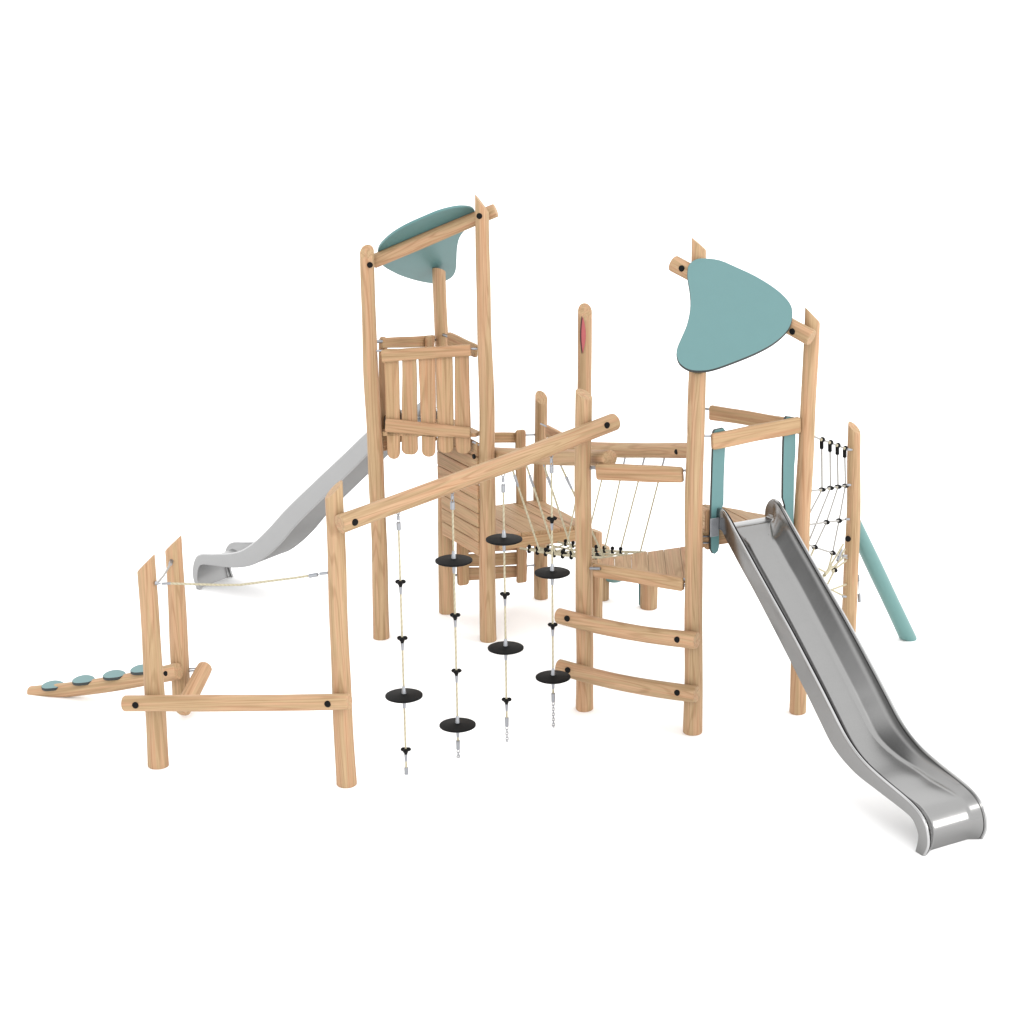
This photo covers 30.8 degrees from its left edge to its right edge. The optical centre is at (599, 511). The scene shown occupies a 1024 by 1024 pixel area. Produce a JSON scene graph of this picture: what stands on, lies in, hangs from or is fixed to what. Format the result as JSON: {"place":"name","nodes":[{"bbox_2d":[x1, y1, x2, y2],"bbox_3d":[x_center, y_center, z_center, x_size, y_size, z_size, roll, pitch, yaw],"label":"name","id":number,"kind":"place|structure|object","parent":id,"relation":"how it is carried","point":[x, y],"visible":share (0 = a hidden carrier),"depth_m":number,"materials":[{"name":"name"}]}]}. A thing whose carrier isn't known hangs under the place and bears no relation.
{"place":"outdoors","nodes":[
{"label":"outdoors","id":0,"kind":"place"},
{"bbox_2d":[0,0,1023,1023],"bbox_3d":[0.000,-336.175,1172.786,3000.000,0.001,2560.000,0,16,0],"label":"ground","id":1,"kind":"structure","parent":0,"point":[201,201],"depth_m":23.84,"materials":[{"name":"white"}]},
{"bbox_2d":[27,663,182,696],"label":"climbing beam","id":2,"kind":"structure","parent":1,"relation":"on","point":[108,681],"depth_m":17.07,"materials":[{"name":"brown wood"}]},
{"bbox_2d":[192,402,436,589],"bbox_3d":[-3.034,-0.145,19.439,2.993,2.370,0.539,10,19,30],"label":"slide","id":3,"kind":"object","parent":1,"relation":"on","point":[300,518],"visible":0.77,"depth_m":19.42,"materials":[{"name":"metal"}]},
{"bbox_2d":[121,413,619,787],"bbox_3d":[-1.901,0.710,15.800,4.163,2.770,2.069,0,16,0],"label":"log frame","id":4,"kind":"object","parent":1,"relation":"on","point":[154,702],"visible":0.99,"depth_m":15.29,"materials":[{"name":"brown wood"}]},
{"bbox_2d":[176,662,211,715],"bbox_3d":[-3.686,1.602,16.841,0.244,0.386,0.488,1,16,5],"label":"step log","id":5,"kind":"object","parent":4,"relation":"attached to","point":[198,679],"visible":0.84,"depth_m":16.83,"materials":[{"name":"brown wood"}]},
{"bbox_2d":[155,559,327,585],"bbox_3d":[-3.302,0.551,15.500,0.843,0.479,2.379,-15,22,-42],"label":"balance rope","id":6,"kind":"object","parent":4,"relation":"attached to","point":[311,575],"visible":1,"depth_m":15.12,"materials":[{"name":"fabric"}]},
{"bbox_2d":[385,513,422,774],"bbox_3d":[-1.626,1.102,15.294,0.312,2.339,0.312,0,16,0],"label":"disc rope","id":7,"kind":"object","parent":4,"relation":"hanging from","point":[403,695],"visible":1,"depth_m":15.34,"materials":[{"name":"rubber"}]},
{"bbox_2d":[435,493,475,757],"bbox_3d":[-1.214,0.989,15.618,0.312,2.454,0.312,0,16,0],"label":"disc rope","id":8,"kind":"object","parent":4,"relation":"hanging from","point":[457,724],"visible":1,"depth_m":15.62,"materials":[{"name":"rubber"}]},
{"bbox_2d":[486,474,523,741],"bbox_3d":[-0.811,0.858,15.930,0.312,2.490,0.312,0,16,0],"label":"disc rope","id":9,"kind":"object","parent":4,"relation":"hanging from","point":[505,647],"visible":1,"depth_m":15.88,"materials":[{"name":"rubber"}]},
{"bbox_2d":[534,456,570,727],"bbox_3d":[-0.413,0.730,16.238,0.312,2.578,0.312,0,16,0],"label":"disc rope","id":10,"kind":"object","parent":4,"relation":"hanging from","point":[553,676],"visible":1,"depth_m":16.26,"materials":[{"name":"rubber"}]},
{"bbox_2d":[360,194,498,642],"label":"play tower","id":11,"kind":"structure","parent":1,"relation":"on","point":[423,248],"depth_m":18.12,"materials":[{"name":"brown wood"}]},
{"bbox_2d":[478,442,686,559],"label":"rope bridge","id":12,"kind":"structure","parent":11,"relation":"attached to","point":[606,452],"depth_m":17.45,"materials":[{"name":"brown wood"}]},
{"bbox_2d":[455,303,592,612],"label":"platform","id":13,"kind":"structure","parent":1,"relation":"on","point":[516,521],"depth_m":19.33,"materials":[{"name":"brown wood"}]},
{"bbox_2d":[592,528,602,617],"bbox_3d":[-0.045,0.643,19.186,0.153,0.995,0.160,0,16,0],"label":"stepping post","id":14,"kind":"object","parent":1,"relation":"on","point":[597,596],"visible":0.38,"depth_m":19.16,"materials":[{"name":"brown wood"}]},
{"bbox_2d":[602,544,620,600],"bbox_3d":[0.120,0.636,19.862,0.335,0.631,0.260,0,16,0],"label":"stepping post","id":15,"kind":"object","parent":1,"relation":"on","point":[606,589],"visible":0.21,"depth_m":19.84,"materials":[{"name":"brown wood"}]},
{"bbox_2d":[554,389,699,711],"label":"ladder deck","id":16,"kind":"structure","parent":1,"relation":"on","point":[664,568],"depth_m":16.38,"materials":[{"name":"brown wood"}]},
{"bbox_2d":[639,584,657,609],"bbox_3d":[0.513,0.791,19.619,0.202,0.469,0.178,0,16,0],"label":"stepping post","id":17,"kind":"object","parent":1,"relation":"on","point":[648,596],"visible":0.53,"depth_m":19.58,"materials":[{"name":"brown wood"}]},
{"bbox_2d":[669,238,819,735],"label":"play tower","id":18,"kind":"structure","parent":1,"relation":"on","point":[736,314],"depth_m":15.96,"materials":[{"name":"brown wood"}]},
{"bbox_2d":[810,421,860,632],"bbox_3d":[2.079,0.404,17.217,0.192,2.560,1.647,9,18,27],"label":"climbing net","id":19,"kind":"object","parent":18,"relation":"attached to","point":[849,553],"visible":0.94,"depth_m":17.63,"materials":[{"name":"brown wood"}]},
{"bbox_2d":[710,498,987,855],"bbox_3d":[1.990,1.248,15.243,0.775,2.054,3.034,-9,19,-29],"label":"slide","id":20,"kind":"object","parent":1,"relation":"on","point":[876,745],"visible":1,"depth_m":15.29,"materials":[{"name":"metal"}]},
{"bbox_2d":[859,521,916,640],"bbox_3d":[2.798,0.669,18.387,0.925,1.395,0.162,-10,19,-30],"label":"leaning pole","id":21,"kind":"object","parent":1,"relation":"on","point":[886,591],"visible":0.85,"depth_m":18.35,"materials":[{"name":"teal paint"}]}
]}

